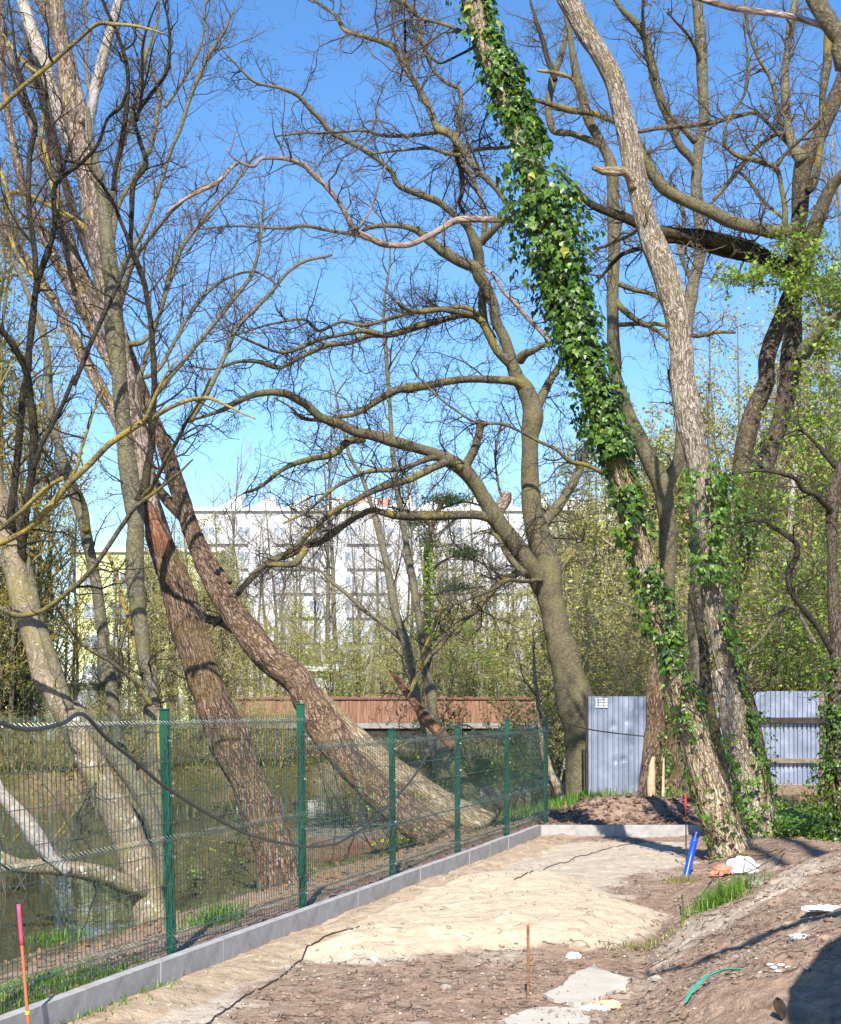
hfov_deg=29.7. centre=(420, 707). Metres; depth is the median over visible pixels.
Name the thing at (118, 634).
window
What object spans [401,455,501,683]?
bare tree
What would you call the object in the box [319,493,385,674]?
bare tree
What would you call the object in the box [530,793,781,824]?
dirt pile
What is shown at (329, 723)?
leaning tree
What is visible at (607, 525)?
thicket tree
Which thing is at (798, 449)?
thicket shrub
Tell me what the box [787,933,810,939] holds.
plastic shreds
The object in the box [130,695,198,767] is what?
tangled shrub
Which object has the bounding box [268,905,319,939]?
kerbstone
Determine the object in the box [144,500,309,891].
broken top tree
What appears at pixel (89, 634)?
window
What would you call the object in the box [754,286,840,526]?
thicket tree
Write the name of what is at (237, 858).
bramble thicket
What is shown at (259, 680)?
thicket tree
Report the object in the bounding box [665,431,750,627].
thicket tree
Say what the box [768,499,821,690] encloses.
background trunk
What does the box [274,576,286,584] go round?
window
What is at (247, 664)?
thicket tree
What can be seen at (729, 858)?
fallen stick
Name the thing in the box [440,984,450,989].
soil clod
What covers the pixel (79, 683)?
evergreen shrub
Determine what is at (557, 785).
thin pale tree
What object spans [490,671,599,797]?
leafing shrub
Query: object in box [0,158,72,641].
golden willow
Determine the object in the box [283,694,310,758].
evergreen shrub
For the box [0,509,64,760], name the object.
thicket tree
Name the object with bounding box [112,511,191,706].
thicket tree
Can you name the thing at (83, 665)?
window
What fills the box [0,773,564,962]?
water
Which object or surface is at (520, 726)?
evergreen shrub
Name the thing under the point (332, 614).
bare tree
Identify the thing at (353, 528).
window
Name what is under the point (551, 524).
bare tree
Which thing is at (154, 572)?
bare tree
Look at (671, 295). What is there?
pale leaning tree
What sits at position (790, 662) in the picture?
thicket shrub
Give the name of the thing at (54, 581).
golden willow
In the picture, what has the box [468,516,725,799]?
tangled shrub
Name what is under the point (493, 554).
window
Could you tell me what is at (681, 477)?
thicket tree
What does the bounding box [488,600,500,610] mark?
window
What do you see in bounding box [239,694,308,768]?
tangled shrub
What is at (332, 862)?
grass
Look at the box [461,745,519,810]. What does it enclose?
fallen log
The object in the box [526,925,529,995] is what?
rebar rod
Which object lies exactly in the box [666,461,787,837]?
ivy
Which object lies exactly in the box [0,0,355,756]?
tall poplar
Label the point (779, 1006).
dry leaf
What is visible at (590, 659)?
tangled shrub
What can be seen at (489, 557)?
bare tree
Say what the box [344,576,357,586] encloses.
window
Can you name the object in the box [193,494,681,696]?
apartment block
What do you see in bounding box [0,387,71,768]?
golden willow
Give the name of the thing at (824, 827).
ivy
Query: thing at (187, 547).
bare tree
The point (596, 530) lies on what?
thicket tree
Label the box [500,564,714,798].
tangled shrub
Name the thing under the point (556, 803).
grass
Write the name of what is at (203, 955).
kerbstone
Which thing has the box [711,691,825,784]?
corrugated fence
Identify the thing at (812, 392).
thicket tree
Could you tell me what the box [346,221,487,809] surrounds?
slender tree
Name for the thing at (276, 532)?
window
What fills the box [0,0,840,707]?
sky
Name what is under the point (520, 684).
tangled shrub
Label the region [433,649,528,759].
tangled shrub
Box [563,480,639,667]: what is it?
thicket tree
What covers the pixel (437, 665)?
thicket shrub
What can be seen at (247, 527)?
window
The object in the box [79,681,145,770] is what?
tangled shrub
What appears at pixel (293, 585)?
bare tree
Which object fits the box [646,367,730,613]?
thicket tree
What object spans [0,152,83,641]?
golden willow
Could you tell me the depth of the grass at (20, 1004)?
9.39 m
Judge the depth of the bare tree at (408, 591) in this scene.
93.72 m
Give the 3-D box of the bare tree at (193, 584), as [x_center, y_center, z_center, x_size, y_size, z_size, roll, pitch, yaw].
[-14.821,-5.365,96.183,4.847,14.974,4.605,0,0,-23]
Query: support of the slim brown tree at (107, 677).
on the ground at (808, 997)
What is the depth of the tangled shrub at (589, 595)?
39.13 m
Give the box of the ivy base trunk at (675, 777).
[659,714,680,796]
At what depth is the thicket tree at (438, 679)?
68.69 m
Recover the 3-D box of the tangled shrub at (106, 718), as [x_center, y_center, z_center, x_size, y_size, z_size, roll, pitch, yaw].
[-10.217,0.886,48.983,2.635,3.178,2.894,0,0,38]
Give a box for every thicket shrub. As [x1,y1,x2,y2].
[291,597,395,756]
[384,612,471,754]
[407,592,504,758]
[468,634,543,759]
[475,604,546,755]
[674,420,840,756]
[684,627,758,740]
[714,588,825,698]
[751,567,840,738]
[773,525,840,704]
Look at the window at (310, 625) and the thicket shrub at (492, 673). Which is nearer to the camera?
the thicket shrub at (492, 673)
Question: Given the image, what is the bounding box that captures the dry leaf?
[773,996,786,1019]
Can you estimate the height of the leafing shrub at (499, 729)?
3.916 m
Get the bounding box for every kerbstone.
[0,989,84,1023]
[73,962,159,1014]
[150,939,222,983]
[214,920,275,961]
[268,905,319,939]
[311,891,357,924]
[351,879,391,906]
[384,868,419,893]
[415,859,446,880]
[441,851,468,874]
[464,844,489,864]
[484,836,507,855]
[507,831,525,849]
[520,825,540,841]
[541,825,614,836]
[615,825,688,837]
[689,825,702,834]
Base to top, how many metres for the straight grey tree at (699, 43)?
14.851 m
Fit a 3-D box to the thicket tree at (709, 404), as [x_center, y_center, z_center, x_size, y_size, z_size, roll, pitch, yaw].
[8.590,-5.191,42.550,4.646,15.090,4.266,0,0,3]
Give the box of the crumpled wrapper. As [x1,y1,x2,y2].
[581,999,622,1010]
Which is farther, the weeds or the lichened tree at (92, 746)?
the weeds
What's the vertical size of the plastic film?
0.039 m
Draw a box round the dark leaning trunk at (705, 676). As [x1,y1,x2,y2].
[688,591,731,791]
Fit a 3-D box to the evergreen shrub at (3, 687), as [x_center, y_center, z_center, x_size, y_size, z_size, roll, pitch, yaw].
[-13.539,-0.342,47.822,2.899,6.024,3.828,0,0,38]
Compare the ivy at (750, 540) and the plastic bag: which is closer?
the plastic bag
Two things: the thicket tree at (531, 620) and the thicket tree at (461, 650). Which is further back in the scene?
the thicket tree at (461, 650)
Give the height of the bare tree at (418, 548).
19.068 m
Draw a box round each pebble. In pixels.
[650,975,660,980]
[751,880,763,887]
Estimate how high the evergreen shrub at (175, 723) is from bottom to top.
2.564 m
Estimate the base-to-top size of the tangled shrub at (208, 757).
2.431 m
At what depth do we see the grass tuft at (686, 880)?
15.77 m
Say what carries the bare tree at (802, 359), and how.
on the ground at (808, 997)
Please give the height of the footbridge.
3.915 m
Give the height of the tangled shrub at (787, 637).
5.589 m
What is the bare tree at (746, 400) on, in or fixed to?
on the ground at (808, 997)
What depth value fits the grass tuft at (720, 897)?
11.90 m
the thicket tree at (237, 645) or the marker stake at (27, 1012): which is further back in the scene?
the thicket tree at (237, 645)
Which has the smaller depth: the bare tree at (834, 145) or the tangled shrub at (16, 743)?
the tangled shrub at (16, 743)
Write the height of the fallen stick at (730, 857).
0.222 m
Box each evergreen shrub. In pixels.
[0,603,51,733]
[0,617,74,757]
[0,631,72,766]
[10,656,76,771]
[27,647,127,770]
[68,675,119,767]
[85,663,179,760]
[139,701,194,762]
[179,705,206,763]
[235,689,260,745]
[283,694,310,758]
[383,659,478,779]
[471,673,555,801]
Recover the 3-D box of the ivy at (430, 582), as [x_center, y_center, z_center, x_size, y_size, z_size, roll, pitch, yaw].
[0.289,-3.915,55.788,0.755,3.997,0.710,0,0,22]
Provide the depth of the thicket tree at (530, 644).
66.31 m
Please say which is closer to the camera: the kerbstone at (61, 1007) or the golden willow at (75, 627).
the kerbstone at (61, 1007)
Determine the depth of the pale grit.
10.57 m
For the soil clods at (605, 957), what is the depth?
9.89 m
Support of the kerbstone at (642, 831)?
on the ground at (808, 997)
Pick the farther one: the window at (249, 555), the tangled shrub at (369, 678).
the window at (249, 555)
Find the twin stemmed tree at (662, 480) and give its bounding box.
[498,0,756,671]
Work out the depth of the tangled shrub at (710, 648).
37.50 m
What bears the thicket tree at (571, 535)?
on the ground at (808, 997)
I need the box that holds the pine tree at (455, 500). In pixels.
[381,488,497,751]
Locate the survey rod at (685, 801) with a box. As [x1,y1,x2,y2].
[684,793,686,858]
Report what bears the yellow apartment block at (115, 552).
on the ground at (808, 997)
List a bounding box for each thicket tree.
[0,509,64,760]
[75,616,126,728]
[81,552,160,752]
[107,528,181,744]
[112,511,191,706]
[134,538,207,753]
[146,509,236,750]
[185,544,249,690]
[201,553,264,703]
[211,566,256,695]
[214,597,277,704]
[240,630,273,695]
[242,597,302,745]
[268,605,314,749]
[278,590,325,694]
[305,622,337,679]
[321,632,360,696]
[332,616,376,696]
[361,587,415,744]
[363,631,394,695]
[376,590,414,695]
[401,533,482,696]
[408,620,456,696]
[437,597,475,688]
[447,575,499,742]
[459,560,533,746]
[489,613,525,695]
[499,439,605,772]
[506,536,575,689]
[511,612,538,695]
[515,617,545,692]
[519,438,637,732]
[529,507,613,694]
[542,396,689,695]
[544,501,638,689]
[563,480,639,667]
[565,390,685,692]
[585,384,730,674]
[623,393,733,648]
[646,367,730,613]
[657,257,817,668]
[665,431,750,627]
[672,328,839,667]
[717,309,840,615]
[721,315,839,630]
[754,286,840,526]
[764,392,840,668]
[782,239,840,586]
[794,408,840,609]
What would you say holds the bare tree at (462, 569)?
on the ground at (808, 997)
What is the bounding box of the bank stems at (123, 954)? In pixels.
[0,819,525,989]
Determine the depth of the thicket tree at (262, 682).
81.97 m
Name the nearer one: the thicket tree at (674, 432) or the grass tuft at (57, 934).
the grass tuft at (57, 934)
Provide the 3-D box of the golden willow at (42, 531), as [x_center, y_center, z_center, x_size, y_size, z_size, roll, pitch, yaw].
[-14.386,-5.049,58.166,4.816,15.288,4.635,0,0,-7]
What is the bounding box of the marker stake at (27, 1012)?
[17,904,29,1023]
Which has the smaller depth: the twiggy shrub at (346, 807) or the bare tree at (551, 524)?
the twiggy shrub at (346, 807)
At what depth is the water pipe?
16.50 m
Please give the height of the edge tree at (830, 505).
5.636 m
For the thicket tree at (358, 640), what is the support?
on the ground at (808, 997)
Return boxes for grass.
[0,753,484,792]
[0,949,209,1023]
[70,799,552,942]
[472,782,668,830]
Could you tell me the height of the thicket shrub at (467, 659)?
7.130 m
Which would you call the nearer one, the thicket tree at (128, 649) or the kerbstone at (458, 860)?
the kerbstone at (458, 860)
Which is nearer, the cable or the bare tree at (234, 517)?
the cable
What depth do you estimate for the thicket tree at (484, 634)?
74.53 m
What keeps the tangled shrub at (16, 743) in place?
on the ground at (808, 997)
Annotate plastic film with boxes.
[801,904,840,911]
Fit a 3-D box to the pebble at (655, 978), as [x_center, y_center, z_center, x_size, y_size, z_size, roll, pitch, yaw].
[1.477,1.694,9.923,0.077,0.034,0.068,0,0,0]
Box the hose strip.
[685,968,742,1002]
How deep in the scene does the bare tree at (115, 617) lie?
87.70 m
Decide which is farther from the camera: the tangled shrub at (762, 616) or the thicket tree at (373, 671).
the thicket tree at (373, 671)
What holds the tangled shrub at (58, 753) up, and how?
on the ground at (808, 997)
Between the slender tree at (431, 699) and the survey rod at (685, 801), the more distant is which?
the slender tree at (431, 699)
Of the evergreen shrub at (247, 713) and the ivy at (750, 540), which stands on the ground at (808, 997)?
the evergreen shrub at (247, 713)
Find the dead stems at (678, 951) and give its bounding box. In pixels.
[217,836,840,1023]
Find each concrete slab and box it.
[504,1007,589,1023]
[543,966,629,1006]
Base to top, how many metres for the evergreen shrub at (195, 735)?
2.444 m
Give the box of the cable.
[0,712,643,847]
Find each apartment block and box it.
[77,548,234,722]
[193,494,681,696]
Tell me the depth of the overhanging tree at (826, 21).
5.49 m
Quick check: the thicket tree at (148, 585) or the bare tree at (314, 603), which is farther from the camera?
the bare tree at (314, 603)
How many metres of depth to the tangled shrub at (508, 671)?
63.03 m
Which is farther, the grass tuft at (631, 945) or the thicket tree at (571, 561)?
the thicket tree at (571, 561)
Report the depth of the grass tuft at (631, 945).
11.51 m
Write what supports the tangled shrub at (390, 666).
on the ground at (808, 997)
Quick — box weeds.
[586,788,691,797]
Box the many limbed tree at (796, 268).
[546,0,840,807]
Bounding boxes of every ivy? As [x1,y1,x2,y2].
[418,542,439,648]
[445,0,757,860]
[655,730,675,796]
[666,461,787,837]
[723,419,790,806]
[770,800,823,837]
[798,657,840,842]
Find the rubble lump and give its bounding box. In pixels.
[565,952,581,958]
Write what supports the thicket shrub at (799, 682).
on the ground at (808, 997)
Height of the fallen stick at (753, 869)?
0.126 m
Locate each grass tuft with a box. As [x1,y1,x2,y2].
[15,924,91,945]
[177,893,264,930]
[585,914,699,953]
[658,871,704,886]
[676,858,772,921]
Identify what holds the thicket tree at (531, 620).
on the ground at (808, 997)
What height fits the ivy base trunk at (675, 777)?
2.206 m
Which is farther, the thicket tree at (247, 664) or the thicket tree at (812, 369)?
the thicket tree at (247, 664)
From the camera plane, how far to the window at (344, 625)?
199.85 m
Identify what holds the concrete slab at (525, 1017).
on the ground at (808, 997)
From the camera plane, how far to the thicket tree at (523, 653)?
81.33 m
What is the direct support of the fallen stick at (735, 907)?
on the ground at (808, 997)
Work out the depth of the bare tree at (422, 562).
89.57 m
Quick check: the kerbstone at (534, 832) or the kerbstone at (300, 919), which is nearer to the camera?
the kerbstone at (300, 919)
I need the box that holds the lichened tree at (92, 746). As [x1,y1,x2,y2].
[0,0,286,924]
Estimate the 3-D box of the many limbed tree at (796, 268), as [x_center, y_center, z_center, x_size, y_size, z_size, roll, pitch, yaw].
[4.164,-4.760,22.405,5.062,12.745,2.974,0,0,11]
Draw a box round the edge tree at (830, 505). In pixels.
[673,370,840,837]
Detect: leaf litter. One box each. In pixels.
[2,746,472,788]
[3,783,823,974]
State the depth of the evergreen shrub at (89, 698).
50.67 m
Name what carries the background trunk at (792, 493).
on the ground at (808, 997)
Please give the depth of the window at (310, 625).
199.85 m
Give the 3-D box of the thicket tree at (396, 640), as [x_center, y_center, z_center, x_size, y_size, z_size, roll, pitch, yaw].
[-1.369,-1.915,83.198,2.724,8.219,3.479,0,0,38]
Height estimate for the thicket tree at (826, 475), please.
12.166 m
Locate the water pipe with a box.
[683,832,699,875]
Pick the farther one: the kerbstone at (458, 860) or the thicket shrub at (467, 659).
the thicket shrub at (467, 659)
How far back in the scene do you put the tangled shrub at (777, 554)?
37.71 m
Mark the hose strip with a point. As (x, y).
(694, 987)
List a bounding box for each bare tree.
[74,516,124,667]
[123,505,168,671]
[157,491,245,719]
[159,509,196,705]
[173,425,272,645]
[208,469,288,695]
[234,455,315,695]
[246,465,335,696]
[260,497,331,658]
[264,356,386,663]
[279,485,372,663]
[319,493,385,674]
[333,487,410,694]
[337,461,415,691]
[356,463,439,693]
[372,436,476,686]
[396,462,487,680]
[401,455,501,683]
[441,486,498,680]
[443,449,524,696]
[462,475,529,682]
[490,476,570,695]
[501,466,554,682]
[541,410,609,578]
[721,325,803,478]
[754,200,839,482]
[766,259,840,608]
[792,85,840,546]
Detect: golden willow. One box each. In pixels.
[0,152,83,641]
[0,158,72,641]
[0,285,105,763]
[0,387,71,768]
[1,371,94,756]
[3,400,101,760]
[42,465,116,747]
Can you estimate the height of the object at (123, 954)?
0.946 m
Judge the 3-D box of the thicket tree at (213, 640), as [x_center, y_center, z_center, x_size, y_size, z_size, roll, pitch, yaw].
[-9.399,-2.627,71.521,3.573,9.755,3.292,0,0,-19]
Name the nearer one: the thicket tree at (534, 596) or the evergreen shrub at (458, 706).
the evergreen shrub at (458, 706)
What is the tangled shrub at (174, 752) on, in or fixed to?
on the ground at (808, 997)
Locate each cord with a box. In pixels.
[205,926,359,1023]
[514,841,644,879]
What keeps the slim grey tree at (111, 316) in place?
on the ground at (808, 997)
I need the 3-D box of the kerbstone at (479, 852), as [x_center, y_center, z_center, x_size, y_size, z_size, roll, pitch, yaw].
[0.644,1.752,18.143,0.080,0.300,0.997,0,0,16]
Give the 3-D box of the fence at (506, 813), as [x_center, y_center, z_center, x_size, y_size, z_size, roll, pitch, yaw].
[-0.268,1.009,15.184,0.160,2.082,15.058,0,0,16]
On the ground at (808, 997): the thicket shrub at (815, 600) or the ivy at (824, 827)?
the thicket shrub at (815, 600)
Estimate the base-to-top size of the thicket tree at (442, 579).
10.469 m
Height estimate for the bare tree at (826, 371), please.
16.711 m
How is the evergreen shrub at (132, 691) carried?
on the ground at (808, 997)
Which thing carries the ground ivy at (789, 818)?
on the ground at (808, 997)
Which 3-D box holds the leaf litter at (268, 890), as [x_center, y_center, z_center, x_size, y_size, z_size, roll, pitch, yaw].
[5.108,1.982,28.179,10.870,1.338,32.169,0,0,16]
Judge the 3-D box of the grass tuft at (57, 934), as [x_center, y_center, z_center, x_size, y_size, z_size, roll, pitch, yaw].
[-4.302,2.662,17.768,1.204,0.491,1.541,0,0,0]
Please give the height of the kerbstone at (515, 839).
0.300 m
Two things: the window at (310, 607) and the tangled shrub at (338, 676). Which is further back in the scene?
the window at (310, 607)
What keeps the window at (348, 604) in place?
in the apartment block at (517, 515)
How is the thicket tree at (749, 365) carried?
on the ground at (808, 997)
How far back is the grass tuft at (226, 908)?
12.29 m
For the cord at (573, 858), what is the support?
on the ground at (808, 997)
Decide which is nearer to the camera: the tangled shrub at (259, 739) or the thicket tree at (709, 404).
the thicket tree at (709, 404)
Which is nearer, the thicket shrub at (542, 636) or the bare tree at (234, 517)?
the thicket shrub at (542, 636)
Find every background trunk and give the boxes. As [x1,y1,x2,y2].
[751,464,815,684]
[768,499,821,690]
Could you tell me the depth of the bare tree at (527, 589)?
91.45 m
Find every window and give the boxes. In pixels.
[83,603,94,617]
[83,634,96,648]
[83,665,96,672]
[112,573,125,587]
[112,634,127,648]
[202,526,214,535]
[237,526,250,537]
[237,551,250,562]
[273,526,286,536]
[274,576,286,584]
[309,600,321,610]
[310,625,321,636]
[344,526,357,537]
[344,551,357,562]
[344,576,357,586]
[344,600,355,611]
[344,625,357,636]
[382,526,393,537]
[451,526,464,537]
[487,551,500,559]
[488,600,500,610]
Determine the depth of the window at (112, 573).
149.86 m
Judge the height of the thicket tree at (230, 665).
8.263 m
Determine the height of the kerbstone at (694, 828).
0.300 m
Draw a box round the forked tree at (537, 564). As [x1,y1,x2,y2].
[155,0,617,796]
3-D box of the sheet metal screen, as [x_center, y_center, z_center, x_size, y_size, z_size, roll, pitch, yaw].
[3.676,0.874,29.492,1.206,2.153,0.076,0,0,0]
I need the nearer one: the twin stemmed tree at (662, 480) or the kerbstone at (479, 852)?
the kerbstone at (479, 852)
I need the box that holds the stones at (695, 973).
[177,837,840,1023]
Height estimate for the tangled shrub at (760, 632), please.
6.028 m
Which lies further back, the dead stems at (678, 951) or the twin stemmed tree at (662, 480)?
the twin stemmed tree at (662, 480)
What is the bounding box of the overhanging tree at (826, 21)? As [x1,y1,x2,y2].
[697,0,840,71]
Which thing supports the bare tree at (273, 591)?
on the ground at (808, 997)
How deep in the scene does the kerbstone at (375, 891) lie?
14.25 m
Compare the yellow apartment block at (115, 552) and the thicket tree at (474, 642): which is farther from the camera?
the yellow apartment block at (115, 552)
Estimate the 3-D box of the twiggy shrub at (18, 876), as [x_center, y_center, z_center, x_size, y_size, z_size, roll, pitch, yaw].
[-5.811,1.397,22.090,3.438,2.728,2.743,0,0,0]
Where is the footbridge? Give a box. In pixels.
[170,696,563,778]
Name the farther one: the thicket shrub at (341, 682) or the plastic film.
the thicket shrub at (341, 682)
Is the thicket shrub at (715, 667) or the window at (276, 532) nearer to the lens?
the thicket shrub at (715, 667)
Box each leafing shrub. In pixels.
[0,707,144,866]
[412,671,561,813]
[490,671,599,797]
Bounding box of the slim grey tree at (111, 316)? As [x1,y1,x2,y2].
[34,0,240,896]
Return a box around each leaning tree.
[37,77,497,846]
[557,0,778,837]
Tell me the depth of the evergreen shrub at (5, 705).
49.80 m
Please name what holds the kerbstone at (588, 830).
on the ground at (808, 997)
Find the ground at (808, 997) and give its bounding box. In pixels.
[0,709,840,1023]
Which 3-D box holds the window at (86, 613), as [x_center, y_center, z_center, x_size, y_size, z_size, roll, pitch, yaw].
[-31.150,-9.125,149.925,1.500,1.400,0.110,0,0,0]
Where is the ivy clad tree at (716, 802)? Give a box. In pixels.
[146,0,755,857]
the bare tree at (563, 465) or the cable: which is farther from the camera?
the bare tree at (563, 465)
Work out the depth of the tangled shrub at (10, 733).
48.49 m
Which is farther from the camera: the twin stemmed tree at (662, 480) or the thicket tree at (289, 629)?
the thicket tree at (289, 629)
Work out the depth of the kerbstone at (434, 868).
16.22 m
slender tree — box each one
[289,340,449,779]
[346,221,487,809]
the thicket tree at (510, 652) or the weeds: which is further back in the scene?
the thicket tree at (510, 652)
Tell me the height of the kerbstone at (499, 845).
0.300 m
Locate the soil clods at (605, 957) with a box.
[226,833,840,1023]
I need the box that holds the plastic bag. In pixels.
[708,855,759,875]
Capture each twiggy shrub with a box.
[0,726,134,898]
[289,726,482,832]
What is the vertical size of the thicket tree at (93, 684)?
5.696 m
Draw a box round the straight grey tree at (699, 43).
[593,0,752,794]
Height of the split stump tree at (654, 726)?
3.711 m
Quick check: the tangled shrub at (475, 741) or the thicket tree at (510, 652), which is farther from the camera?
the thicket tree at (510, 652)
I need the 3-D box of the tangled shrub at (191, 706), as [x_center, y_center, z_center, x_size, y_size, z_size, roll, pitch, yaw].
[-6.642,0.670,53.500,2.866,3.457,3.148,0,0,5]
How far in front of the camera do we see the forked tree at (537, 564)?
30.14 m
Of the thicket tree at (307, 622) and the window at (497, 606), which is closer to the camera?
the thicket tree at (307, 622)
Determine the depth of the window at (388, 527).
199.85 m
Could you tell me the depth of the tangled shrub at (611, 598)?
40.49 m
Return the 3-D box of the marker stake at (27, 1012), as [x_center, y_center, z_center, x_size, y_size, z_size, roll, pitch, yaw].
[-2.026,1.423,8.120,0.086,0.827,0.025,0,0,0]
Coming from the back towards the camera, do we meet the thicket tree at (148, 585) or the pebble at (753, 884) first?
the thicket tree at (148, 585)
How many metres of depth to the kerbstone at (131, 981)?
9.42 m
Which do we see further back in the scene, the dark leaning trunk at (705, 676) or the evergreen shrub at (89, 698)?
the evergreen shrub at (89, 698)
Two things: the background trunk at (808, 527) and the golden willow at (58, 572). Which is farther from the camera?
the golden willow at (58, 572)
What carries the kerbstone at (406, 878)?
on the ground at (808, 997)
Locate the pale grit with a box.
[168,841,840,1023]
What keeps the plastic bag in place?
on the ground at (808, 997)
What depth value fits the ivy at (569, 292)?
17.63 m
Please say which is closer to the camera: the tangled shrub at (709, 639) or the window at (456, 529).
the tangled shrub at (709, 639)
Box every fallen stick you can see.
[680,894,683,926]
[684,849,777,907]
[698,906,737,917]
[708,856,759,869]
[712,848,785,887]
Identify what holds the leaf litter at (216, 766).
on the ground at (808, 997)
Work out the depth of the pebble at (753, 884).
11.92 m
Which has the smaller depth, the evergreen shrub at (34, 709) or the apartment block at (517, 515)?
the evergreen shrub at (34, 709)
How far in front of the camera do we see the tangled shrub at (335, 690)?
63.24 m
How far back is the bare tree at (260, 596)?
99.87 m
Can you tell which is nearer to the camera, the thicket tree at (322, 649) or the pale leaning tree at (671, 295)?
the pale leaning tree at (671, 295)
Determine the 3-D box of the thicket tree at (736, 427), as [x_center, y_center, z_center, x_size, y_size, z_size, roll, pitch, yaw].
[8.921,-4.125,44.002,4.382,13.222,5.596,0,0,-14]
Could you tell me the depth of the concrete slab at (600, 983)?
9.83 m
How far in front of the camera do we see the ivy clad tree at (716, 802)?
17.88 m
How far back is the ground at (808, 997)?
11.35 m
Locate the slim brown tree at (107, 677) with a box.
[1,236,197,840]
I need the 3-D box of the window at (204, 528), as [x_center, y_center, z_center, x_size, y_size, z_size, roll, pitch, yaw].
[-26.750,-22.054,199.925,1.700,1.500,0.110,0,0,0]
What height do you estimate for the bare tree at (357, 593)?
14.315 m
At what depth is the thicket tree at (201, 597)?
65.71 m
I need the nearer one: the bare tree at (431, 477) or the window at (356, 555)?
the bare tree at (431, 477)
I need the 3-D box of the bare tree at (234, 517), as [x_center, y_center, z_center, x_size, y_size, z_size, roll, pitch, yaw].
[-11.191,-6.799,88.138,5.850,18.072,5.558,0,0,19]
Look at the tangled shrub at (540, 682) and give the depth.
63.27 m
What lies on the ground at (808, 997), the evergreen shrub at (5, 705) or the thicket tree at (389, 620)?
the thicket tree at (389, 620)
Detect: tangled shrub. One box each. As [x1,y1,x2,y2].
[0,704,23,772]
[0,704,40,771]
[9,714,60,772]
[26,714,74,770]
[31,691,131,781]
[33,704,103,775]
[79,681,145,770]
[119,696,191,766]
[122,717,144,761]
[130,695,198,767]
[169,706,215,766]
[176,677,263,764]
[234,692,291,773]
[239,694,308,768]
[251,685,330,763]
[262,623,388,752]
[307,663,386,754]
[312,624,451,754]
[349,609,480,754]
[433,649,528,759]
[462,652,545,756]
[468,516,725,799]
[479,635,562,759]
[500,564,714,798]
[514,491,779,751]
[515,645,564,764]
[553,580,712,771]
[569,584,759,746]
[611,521,840,764]
[648,601,810,684]
[676,568,840,727]
[677,512,840,690]
[738,578,818,689]
[738,584,829,730]
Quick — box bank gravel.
[1,832,498,995]
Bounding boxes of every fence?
[0,703,550,1007]
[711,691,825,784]
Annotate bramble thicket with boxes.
[173,733,564,902]
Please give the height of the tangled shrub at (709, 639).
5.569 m
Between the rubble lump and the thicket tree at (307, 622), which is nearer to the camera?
the rubble lump
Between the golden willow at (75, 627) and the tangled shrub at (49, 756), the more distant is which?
the golden willow at (75, 627)
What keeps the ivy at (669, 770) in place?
attached to the split stump tree at (654, 726)
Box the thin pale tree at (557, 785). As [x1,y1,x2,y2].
[500,610,565,799]
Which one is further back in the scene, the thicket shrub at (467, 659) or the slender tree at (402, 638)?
the thicket shrub at (467, 659)
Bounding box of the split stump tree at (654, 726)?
[637,600,672,796]
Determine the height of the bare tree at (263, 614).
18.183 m
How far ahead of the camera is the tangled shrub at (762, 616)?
39.23 m
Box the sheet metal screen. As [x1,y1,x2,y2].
[585,696,645,795]
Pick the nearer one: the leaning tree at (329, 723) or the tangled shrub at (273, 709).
the leaning tree at (329, 723)
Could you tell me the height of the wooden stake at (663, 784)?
1.028 m
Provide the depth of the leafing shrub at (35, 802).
25.83 m
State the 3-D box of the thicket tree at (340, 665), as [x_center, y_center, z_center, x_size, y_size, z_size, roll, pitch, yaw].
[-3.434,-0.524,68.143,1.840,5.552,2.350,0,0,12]
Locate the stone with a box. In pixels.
[412,1022,430,1023]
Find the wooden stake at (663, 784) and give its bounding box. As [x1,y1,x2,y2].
[661,758,664,795]
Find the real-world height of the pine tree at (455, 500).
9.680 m
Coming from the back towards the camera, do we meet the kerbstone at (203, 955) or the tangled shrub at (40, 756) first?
the tangled shrub at (40, 756)
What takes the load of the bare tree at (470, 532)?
on the ground at (808, 997)
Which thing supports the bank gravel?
on the ground at (808, 997)
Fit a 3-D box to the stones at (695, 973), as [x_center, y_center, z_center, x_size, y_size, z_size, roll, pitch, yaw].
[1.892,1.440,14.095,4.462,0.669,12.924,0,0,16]
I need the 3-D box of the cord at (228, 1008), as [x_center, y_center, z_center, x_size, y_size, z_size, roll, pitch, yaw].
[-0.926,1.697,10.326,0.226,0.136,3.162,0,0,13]
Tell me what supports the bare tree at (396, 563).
on the ground at (808, 997)
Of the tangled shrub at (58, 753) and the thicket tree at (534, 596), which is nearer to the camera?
the tangled shrub at (58, 753)
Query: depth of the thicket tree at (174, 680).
61.68 m
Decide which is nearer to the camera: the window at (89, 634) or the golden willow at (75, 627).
the golden willow at (75, 627)
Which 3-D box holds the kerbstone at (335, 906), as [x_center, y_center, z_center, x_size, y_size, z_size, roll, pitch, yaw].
[-0.716,1.752,13.332,0.080,0.300,0.997,0,0,16]
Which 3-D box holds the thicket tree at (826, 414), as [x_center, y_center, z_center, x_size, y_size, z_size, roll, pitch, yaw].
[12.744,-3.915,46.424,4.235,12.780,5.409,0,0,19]
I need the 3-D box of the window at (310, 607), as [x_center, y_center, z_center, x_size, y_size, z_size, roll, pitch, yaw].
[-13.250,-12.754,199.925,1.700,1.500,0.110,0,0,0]
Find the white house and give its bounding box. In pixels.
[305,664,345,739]
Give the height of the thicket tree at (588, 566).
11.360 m

